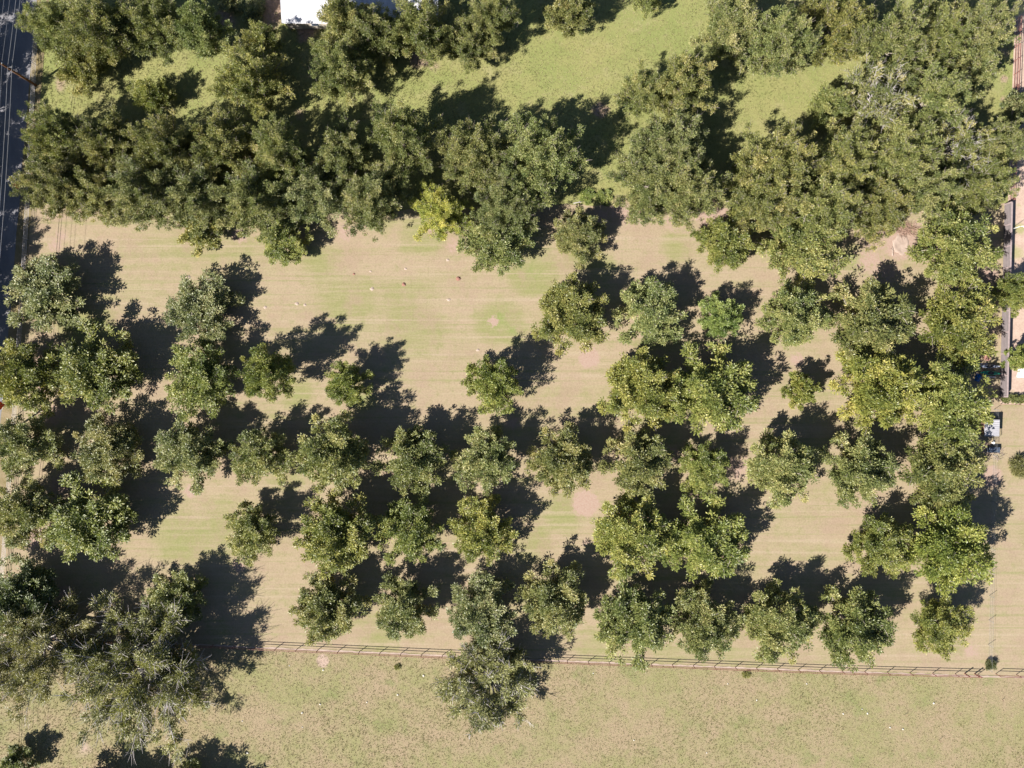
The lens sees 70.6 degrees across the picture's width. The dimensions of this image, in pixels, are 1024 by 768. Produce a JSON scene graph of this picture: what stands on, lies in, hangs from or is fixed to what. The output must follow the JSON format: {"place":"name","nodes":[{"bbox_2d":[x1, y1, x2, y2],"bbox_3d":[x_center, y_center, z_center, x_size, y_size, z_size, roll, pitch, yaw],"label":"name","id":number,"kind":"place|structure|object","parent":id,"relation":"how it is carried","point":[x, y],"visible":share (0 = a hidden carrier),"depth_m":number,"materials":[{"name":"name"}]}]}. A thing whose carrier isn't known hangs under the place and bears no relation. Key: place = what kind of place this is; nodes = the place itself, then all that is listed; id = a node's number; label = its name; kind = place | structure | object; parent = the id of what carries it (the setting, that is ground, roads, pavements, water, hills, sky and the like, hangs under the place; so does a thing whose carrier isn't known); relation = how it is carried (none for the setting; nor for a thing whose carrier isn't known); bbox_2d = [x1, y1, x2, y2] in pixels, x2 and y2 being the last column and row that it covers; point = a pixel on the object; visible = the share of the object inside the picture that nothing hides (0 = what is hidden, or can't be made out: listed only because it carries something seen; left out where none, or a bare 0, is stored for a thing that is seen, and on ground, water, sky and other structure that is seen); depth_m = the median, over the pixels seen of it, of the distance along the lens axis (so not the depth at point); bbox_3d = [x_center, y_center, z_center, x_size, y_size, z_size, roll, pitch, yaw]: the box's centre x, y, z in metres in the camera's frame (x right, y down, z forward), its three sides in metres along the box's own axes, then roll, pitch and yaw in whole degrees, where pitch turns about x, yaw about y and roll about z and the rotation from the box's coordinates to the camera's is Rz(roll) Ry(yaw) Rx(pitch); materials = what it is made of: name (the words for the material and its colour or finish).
{"place":"outdoors","nodes":[
{"label":"outdoors","id":0,"kind":"place"},
{"bbox_2d":[0,0,36,419],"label":"road","id":1,"kind":"structure","parent":0,"point":[16,86],"depth_m":119.99,"materials":[{"name":"grey asphalt"}]},
{"bbox_2d":[0,203,1013,675],"bbox_3d":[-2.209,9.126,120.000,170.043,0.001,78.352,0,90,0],"label":"orchard lawn","id":2,"kind":"structure","parent":0,"point":[416,341],"depth_m":120.00,"materials":[{"name":"beige soil"}]},
{"bbox_2d":[0,552,60,641],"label":"orchard tree","id":3,"kind":"object","parent":2,"relation":"on","point":[28,580],"visible":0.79,"depth_m":113.52,"materials":[{"name":"green plant"}]},
{"bbox_2d":[0,338,64,418],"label":"orchard tree","id":4,"kind":"object","parent":2,"relation":"on","point":[20,370],"visible":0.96,"depth_m":113.44,"materials":[{"name":"green plant"}]},
{"bbox_2d":[0,414,66,482],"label":"orchard tree","id":5,"kind":"object","parent":2,"relation":"on","point":[24,450],"visible":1,"depth_m":114.67,"materials":[{"name":"green plant"}]},
{"bbox_2d":[0,474,67,550],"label":"orchard tree","id":6,"kind":"object","parent":2,"relation":"on","point":[20,511],"visible":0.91,"depth_m":113.96,"materials":[{"name":"green plant"}]},
{"bbox_2d":[2,253,85,333],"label":"orchard tree","id":7,"kind":"object","parent":2,"relation":"on","point":[41,291],"visible":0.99,"depth_m":115.31,"materials":[{"name":"green plant"}]},
{"bbox_2d":[36,470,138,564],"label":"orchard tree","id":8,"kind":"object","parent":2,"relation":"on","point":[73,528],"visible":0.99,"depth_m":114.02,"materials":[{"name":"green plant"}]},
{"bbox_2d":[44,317,144,414],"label":"orchard tree","id":9,"kind":"object","parent":2,"relation":"on","point":[71,375],"visible":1,"depth_m":113.82,"materials":[{"name":"green plant"}]},
{"bbox_2d":[68,411,145,487],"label":"orchard tree","id":10,"kind":"object","parent":2,"relation":"on","point":[106,451],"visible":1,"depth_m":114.91,"materials":[{"name":"green plant"}]},
{"bbox_2d":[152,417,235,495],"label":"orchard tree","id":11,"kind":"object","parent":2,"relation":"on","point":[180,453],"visible":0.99,"depth_m":114.58,"materials":[{"name":"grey plant"}]},
{"bbox_2d":[163,338,237,421],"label":"orchard tree","id":12,"kind":"object","parent":2,"relation":"on","point":[198,378],"visible":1,"depth_m":114.09,"materials":[{"name":"green plant"}]},
{"bbox_2d":[161,267,245,348],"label":"orchard tree","id":13,"kind":"object","parent":2,"relation":"on","point":[182,311],"visible":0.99,"depth_m":115.87,"materials":[{"name":"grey plant"}]},
{"bbox_2d":[227,426,294,486],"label":"orchard tree","id":14,"kind":"object","parent":2,"relation":"on","point":[264,447],"visible":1,"depth_m":114.43,"materials":[{"name":"green plant"}]},
{"bbox_2d":[289,408,370,496],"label":"orchard tree","id":15,"kind":"object","parent":2,"relation":"on","point":[334,450],"visible":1,"depth_m":112.68,"materials":[{"name":"green plant"}]},
{"bbox_2d":[288,571,373,645],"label":"orchard tree","id":16,"kind":"object","parent":2,"relation":"on","point":[325,607],"visible":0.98,"depth_m":114.44,"materials":[{"name":"green plant"}]},
{"bbox_2d":[291,488,383,580],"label":"orchard tree","id":17,"kind":"object","parent":2,"relation":"on","point":[328,546],"visible":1,"depth_m":113.33,"materials":[{"name":"green plant"}]},
{"bbox_2d":[341,166,412,242],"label":"woodland tree","id":18,"kind":"object","parent":2,"relation":"on","point":[369,205],"visible":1,"depth_m":112.55,"materials":[{"name":"green plant"}]},
{"bbox_2d":[371,570,441,641],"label":"orchard tree","id":19,"kind":"object","parent":2,"relation":"on","point":[405,612],"visible":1,"depth_m":114.61,"materials":[{"name":"green plant"}]},
{"bbox_2d":[372,496,445,566],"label":"orchard tree","id":20,"kind":"object","parent":2,"relation":"on","point":[406,525],"visible":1,"depth_m":114.21,"materials":[{"name":"green plant"}]},
{"bbox_2d":[370,425,449,498],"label":"orchard tree","id":21,"kind":"object","parent":2,"relation":"on","point":[415,467],"visible":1,"depth_m":114.54,"materials":[{"name":"green plant"}]},
{"bbox_2d":[446,568,517,650],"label":"orchard tree","id":22,"kind":"object","parent":2,"relation":"on","point":[476,604],"visible":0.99,"depth_m":114.77,"materials":[{"name":"green plant"}]},
{"bbox_2d":[446,493,519,566],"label":"orchard tree","id":23,"kind":"object","parent":2,"relation":"on","point":[482,529],"visible":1,"depth_m":114.48,"materials":[{"name":"green plant"}]},
{"bbox_2d":[447,423,519,496],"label":"orchard tree","id":24,"kind":"object","parent":2,"relation":"on","point":[494,462],"visible":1,"depth_m":114.36,"materials":[{"name":"green plant"}]},
{"bbox_2d":[460,354,524,415],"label":"orchard tree","id":25,"kind":"object","parent":2,"relation":"on","point":[495,387],"visible":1,"depth_m":113.78,"materials":[{"name":"green plant"}]},
{"bbox_2d":[456,208,535,276],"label":"orchard tree","id":26,"kind":"object","parent":2,"relation":"on","point":[504,251],"visible":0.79,"depth_m":115.03,"materials":[{"name":"green plant"}]},
{"bbox_2d":[469,162,547,241],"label":"woodland tree","id":27,"kind":"object","parent":2,"relation":"on","point":[513,207],"visible":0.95,"depth_m":112.49,"materials":[{"name":"green plant"}]},
{"bbox_2d":[513,557,589,641],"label":"orchard tree","id":28,"kind":"object","parent":2,"relation":"on","point":[562,603],"visible":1,"depth_m":114.51,"materials":[{"name":"green plant"}]},
{"bbox_2d":[523,421,596,498],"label":"orchard tree","id":29,"kind":"object","parent":2,"relation":"on","point":[559,466],"visible":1,"depth_m":114.63,"materials":[{"name":"green plant"}]},
{"bbox_2d":[530,271,610,357],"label":"orchard tree","id":30,"kind":"object","parent":2,"relation":"on","point":[570,309],"visible":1,"depth_m":114.64,"materials":[{"name":"green plant"}]},
{"bbox_2d":[595,428,674,500],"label":"orchard tree","id":31,"kind":"object","parent":2,"relation":"on","point":[639,468],"visible":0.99,"depth_m":114.57,"materials":[{"name":"green plant"}]},
{"bbox_2d":[592,579,678,673],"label":"orchard tree","id":32,"kind":"object","parent":2,"relation":"on","point":[618,626],"visible":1,"depth_m":114.19,"materials":[{"name":"green plant"}]},
{"bbox_2d":[589,489,682,581],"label":"orchard tree","id":33,"kind":"object","parent":2,"relation":"on","point":[626,542],"visible":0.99,"depth_m":114.09,"materials":[{"name":"green plant"}]},
{"bbox_2d":[596,346,682,431],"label":"orchard tree","id":34,"kind":"object","parent":2,"relation":"on","point":[638,385],"visible":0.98,"depth_m":113.74,"materials":[{"name":"green plant"}]},
{"bbox_2d":[611,275,687,345],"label":"orchard tree","id":35,"kind":"object","parent":2,"relation":"on","point":[654,322],"visible":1,"depth_m":115.11,"materials":[{"name":"green plant"}]},
{"bbox_2d":[658,493,751,582],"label":"orchard tree","id":36,"kind":"object","parent":2,"relation":"on","point":[695,538],"visible":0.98,"depth_m":114.36,"materials":[{"name":"green plant"}]},
{"bbox_2d":[667,578,747,662],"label":"orchard tree","id":37,"kind":"object","parent":2,"relation":"on","point":[705,631],"visible":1,"depth_m":114.48,"materials":[{"name":"green plant"}]},
{"bbox_2d":[659,340,760,436],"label":"orchard tree","id":38,"kind":"object","parent":2,"relation":"on","point":[732,383],"visible":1,"depth_m":113.05,"materials":[{"name":"green plant"}]},
{"bbox_2d":[740,577,822,664],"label":"orchard tree","id":39,"kind":"object","parent":2,"relation":"on","point":[786,622],"visible":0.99,"depth_m":114.15,"materials":[{"name":"green plant"}]},
{"bbox_2d":[743,426,820,509],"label":"orchard tree","id":40,"kind":"object","parent":2,"relation":"on","point":[785,469],"visible":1,"depth_m":113.42,"materials":[{"name":"green plant"}]},
{"bbox_2d":[754,276,832,350],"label":"orchard tree","id":41,"kind":"object","parent":2,"relation":"on","point":[796,321],"visible":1,"depth_m":114.87,"materials":[{"name":"green plant"}]},
{"bbox_2d":[755,207,854,293],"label":"orchard tree","id":42,"kind":"object","parent":2,"relation":"on","point":[807,260],"visible":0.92,"depth_m":114.49,"materials":[{"name":"green plant"}]},
{"bbox_2d":[777,167,869,256],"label":"woodland tree","id":43,"kind":"object","parent":2,"relation":"on","point":[835,211],"visible":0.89,"depth_m":111.81,"materials":[{"name":"green plant"}]},
{"bbox_2d":[805,584,897,672],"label":"orchard tree","id":44,"kind":"object","parent":2,"relation":"on","point":[861,626],"visible":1,"depth_m":113.86,"materials":[{"name":"green plant"}]},
{"bbox_2d":[817,430,900,508],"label":"orchard tree","id":45,"kind":"object","parent":2,"relation":"on","point":[865,467],"visible":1,"depth_m":114.23,"materials":[{"name":"green plant"}]},
{"bbox_2d":[813,275,917,374],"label":"orchard tree","id":46,"kind":"object","parent":2,"relation":"on","point":[858,330],"visible":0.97,"depth_m":114.06,"materials":[{"name":"green plant"}]},
{"bbox_2d":[826,345,935,435],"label":"orchard tree","id":47,"kind":"object","parent":2,"relation":"on","point":[886,394],"visible":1,"depth_m":113.30,"materials":[{"name":"green plant"}]},
{"bbox_2d":[840,511,921,579],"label":"orchard tree","id":48,"kind":"object","parent":2,"relation":"on","point":[878,534],"visible":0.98,"depth_m":115.18,"materials":[{"name":"green plant"}]},
{"bbox_2d":[849,166,919,251],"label":"woodland tree","id":49,"kind":"object","parent":2,"relation":"on","point":[887,211],"visible":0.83,"depth_m":113.95,"materials":[{"name":"green plant"}]},
{"bbox_2d":[898,428,986,518],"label":"orchard tree","id":50,"kind":"object","parent":2,"relation":"on","point":[947,470],"visible":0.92,"depth_m":114.23,"materials":[{"name":"green plant"}]},
{"bbox_2d":[909,595,977,661],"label":"orchard tree","id":51,"kind":"object","parent":2,"relation":"on","point":[944,628],"visible":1,"depth_m":115.14,"materials":[{"name":"green plant"}]},
{"bbox_2d":[895,495,997,595],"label":"orchard tree","id":52,"kind":"object","parent":2,"relation":"on","point":[950,555],"visible":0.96,"depth_m":112.50,"materials":[{"name":"green plant"}]},
{"bbox_2d":[905,353,997,449],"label":"orchard tree","id":53,"kind":"object","parent":2,"relation":"on","point":[955,411],"visible":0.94,"depth_m":113.61,"materials":[{"name":"green plant"}]},
{"bbox_2d":[904,200,1004,289],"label":"orchard tree","id":54,"kind":"object","parent":2,"relation":"on","point":[961,251],"visible":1,"depth_m":114.15,"materials":[{"name":"green plant"}]},
{"bbox_2d":[916,273,1002,366],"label":"orchard tree","id":55,"kind":"object","parent":2,"relation":"on","point":[964,314],"visible":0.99,"depth_m":114.42,"materials":[{"name":"green plant"}]},
{"bbox_2d":[0,637,1023,767],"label":"pasture","id":56,"kind":"structure","parent":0,"point":[908,747],"depth_m":120.00,"materials":[{"name":"plant"}]},
{"bbox_2d":[0,588,101,727],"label":"sprawling tree","id":57,"kind":"object","parent":56,"relation":"on","point":[36,671],"visible":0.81,"depth_m":112.36,"materials":[{"name":"green plant"}]},
{"bbox_2d":[50,588,218,767],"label":"sprawling tree","id":58,"kind":"object","parent":56,"relation":"on","point":[111,668],"visible":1,"depth_m":112.31,"materials":[{"name":"green plant"}]},
{"bbox_2d":[430,624,541,739],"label":"bushy tree","id":59,"kind":"object","parent":56,"relation":"on","point":[492,706],"visible":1,"depth_m":114.68,"materials":[{"name":"green plant"}]},
{"bbox_2d":[31,0,1015,213],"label":"field","id":60,"kind":"structure","parent":0,"point":[171,72],"depth_m":120.00,"materials":[{"name":"green plant"}]},
{"bbox_2d":[8,143,92,224],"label":"woodland tree","id":61,"kind":"object","parent":60,"relation":"on","point":[44,179],"visible":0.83,"depth_m":113.09,"materials":[{"name":"green plant"}]},
{"bbox_2d":[16,100,95,168],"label":"woodland tree","id":62,"kind":"object","parent":60,"relation":"on","point":[43,135],"visible":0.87,"depth_m":111.95,"materials":[{"name":"green plant"}]},
{"bbox_2d":[57,0,140,71],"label":"woodland tree","id":63,"kind":"object","parent":60,"relation":"on","point":[94,32],"visible":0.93,"depth_m":111.44,"materials":[{"name":"green plant"}]},
{"bbox_2d":[67,104,141,183],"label":"woodland tree","id":64,"kind":"object","parent":60,"relation":"on","point":[93,144],"visible":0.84,"depth_m":113.64,"materials":[{"name":"green plant"}]},
{"bbox_2d":[96,154,181,231],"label":"woodland tree","id":65,"kind":"object","parent":60,"relation":"on","point":[133,193],"visible":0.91,"depth_m":112.22,"materials":[{"name":"green plant"}]},
{"bbox_2d":[116,0,189,67],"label":"woodland tree","id":66,"kind":"object","parent":60,"relation":"on","point":[148,17],"visible":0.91,"depth_m":112.73,"materials":[{"name":"green plant"}]},
{"bbox_2d":[120,108,201,178],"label":"woodland tree","id":67,"kind":"object","parent":60,"relation":"on","point":[160,141],"visible":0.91,"depth_m":111.41,"materials":[{"name":"green plant"}]},
{"bbox_2d":[152,153,235,245],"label":"woodland tree","id":68,"kind":"object","parent":60,"relation":"on","point":[194,194],"visible":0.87,"depth_m":113.09,"materials":[{"name":"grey plant"}]},
{"bbox_2d":[177,102,260,180],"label":"woodland tree","id":69,"kind":"object","parent":60,"relation":"on","point":[210,145],"visible":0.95,"depth_m":112.43,"materials":[{"name":"green plant"}]},
{"bbox_2d":[205,35,295,120],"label":"woodland tree","id":70,"kind":"object","parent":60,"relation":"on","point":[249,74],"visible":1,"depth_m":112.55,"materials":[{"name":"green plant"}]},
{"bbox_2d":[211,158,298,243],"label":"woodland tree","id":71,"kind":"object","parent":60,"relation":"on","point":[247,198],"visible":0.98,"depth_m":112.34,"materials":[{"name":"green plant"}]},
{"bbox_2d":[244,110,314,181],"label":"woodland tree","id":72,"kind":"object","parent":60,"relation":"on","point":[273,153],"visible":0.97,"depth_m":110.96,"materials":[{"name":"green plant"}]},
{"bbox_2d":[265,157,350,237],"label":"woodland tree","id":73,"kind":"object","parent":60,"relation":"on","point":[309,190],"visible":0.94,"depth_m":113.82,"materials":[{"name":"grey plant"}]},
{"bbox_2d":[308,29,375,113],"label":"woodland tree","id":74,"kind":"object","parent":60,"relation":"on","point":[335,64],"visible":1,"depth_m":112.18,"materials":[{"name":"green plant"}]},
{"bbox_2d":[312,112,381,193],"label":"woodland tree","id":75,"kind":"object","parent":60,"relation":"on","point":[342,148],"visible":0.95,"depth_m":113.28,"materials":[{"name":"green plant"}]},
{"bbox_2d":[365,96,444,185],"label":"woodland tree","id":76,"kind":"object","parent":60,"relation":"on","point":[398,130],"visible":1,"depth_m":110.75,"materials":[{"name":"green plant"}]},
{"bbox_2d":[383,0,461,66],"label":"woodland tree","id":77,"kind":"object","parent":60,"relation":"on","point":[425,22],"visible":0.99,"depth_m":111.99,"materials":[{"name":"green plant"}]},
{"bbox_2d":[427,112,510,195],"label":"woodland tree","id":78,"kind":"object","parent":60,"relation":"on","point":[477,148],"visible":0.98,"depth_m":112.29,"materials":[{"name":"green plant"}]},
{"bbox_2d":[498,111,589,207],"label":"woodland tree","id":79,"kind":"object","parent":60,"relation":"on","point":[545,153],"visible":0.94,"depth_m":111.20,"materials":[{"name":"green plant"}]},
{"bbox_2d":[605,140,682,226],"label":"woodland tree","id":80,"kind":"object","parent":60,"relation":"on","point":[639,177],"visible":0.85,"depth_m":113.78,"materials":[{"name":"green plant"}]},
{"bbox_2d":[628,99,713,188],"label":"woodland tree","id":81,"kind":"object","parent":60,"relation":"on","point":[681,136],"visible":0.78,"depth_m":112.65,"materials":[{"name":"green plant"}]},
{"bbox_2d":[644,43,718,122],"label":"woodland tree","id":82,"kind":"object","parent":60,"relation":"on","point":[688,76],"visible":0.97,"depth_m":111.09,"materials":[{"name":"green plant"}]},
{"bbox_2d":[655,151,733,231],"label":"woodland tree","id":83,"kind":"object","parent":60,"relation":"on","point":[697,189],"visible":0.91,"depth_m":111.97,"materials":[{"name":"green plant"}]},
{"bbox_2d":[688,0,764,74],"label":"woodland tree","id":84,"kind":"object","parent":60,"relation":"on","point":[727,24],"visible":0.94,"depth_m":113.58,"materials":[{"name":"green plant"}]},
{"bbox_2d":[720,149,810,234],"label":"woodland tree","id":85,"kind":"object","parent":60,"relation":"on","point":[765,217],"visible":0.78,"depth_m":113.21,"materials":[{"name":"green plant"}]},
{"bbox_2d":[730,119,823,213],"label":"woodland tree","id":86,"kind":"object","parent":60,"relation":"on","point":[785,151],"visible":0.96,"depth_m":110.54,"materials":[{"name":"green plant"}]},
{"bbox_2d":[742,3,825,79],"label":"woodland tree","id":87,"kind":"object","parent":60,"relation":"on","point":[791,40],"visible":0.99,"depth_m":111.19,"materials":[{"name":"green plant"}]},
{"bbox_2d":[795,0,875,66],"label":"woodland tree","id":88,"kind":"object","parent":60,"relation":"on","point":[843,21],"visible":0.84,"depth_m":112.30,"materials":[{"name":"green plant"}]},
{"bbox_2d":[810,117,893,199],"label":"woodland tree","id":89,"kind":"object","parent":60,"relation":"on","point":[856,161],"visible":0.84,"depth_m":112.17,"materials":[{"name":"green plant"}]},
{"bbox_2d":[838,53,920,139],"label":"woodland tree","id":90,"kind":"object","parent":60,"relation":"on","point":[887,94],"visible":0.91,"depth_m":112.75,"materials":[{"name":"green plant"}]},
{"bbox_2d":[848,0,933,80],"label":"woodland tree","id":91,"kind":"object","parent":60,"relation":"on","point":[877,40],"visible":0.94,"depth_m":111.24,"materials":[{"name":"green plant"}]},
{"bbox_2d":[862,110,948,195],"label":"woodland tree","id":92,"kind":"object","parent":60,"relation":"on","point":[907,153],"visible":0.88,"depth_m":111.19,"materials":[{"name":"green plant"}]},
{"bbox_2d":[889,154,966,225],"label":"woodland tree","id":93,"kind":"object","parent":60,"relation":"on","point":[946,187],"visible":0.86,"depth_m":112.48,"materials":[{"name":"green plant"}]},
{"bbox_2d":[896,61,972,139],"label":"woodland tree","id":94,"kind":"object","parent":60,"relation":"on","point":[942,97],"visible":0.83,"depth_m":111.09,"materials":[{"name":"green plant"}]},
{"bbox_2d":[893,0,981,75],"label":"woodland tree","id":95,"kind":"object","parent":60,"relation":"on","point":[946,33],"visible":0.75,"depth_m":111.95,"materials":[{"name":"green plant"}]},
{"bbox_2d":[944,142,1020,218],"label":"woodland tree","id":96,"kind":"object","parent":60,"relation":"on","point":[987,184],"visible":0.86,"depth_m":113.74,"materials":[{"name":"green plant"}]},
{"bbox_2d":[988,405,1023,675],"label":"side lawn","id":97,"kind":"structure","parent":0,"point":[1006,637],"depth_m":120.00,"materials":[{"name":"beige soil"}]},
{"bbox_2d":[1000,0,1023,404],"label":"dirt yard","id":98,"kind":"structure","parent":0,"point":[1016,384],"depth_m":120.00,"materials":[{"name":"beige soil"}]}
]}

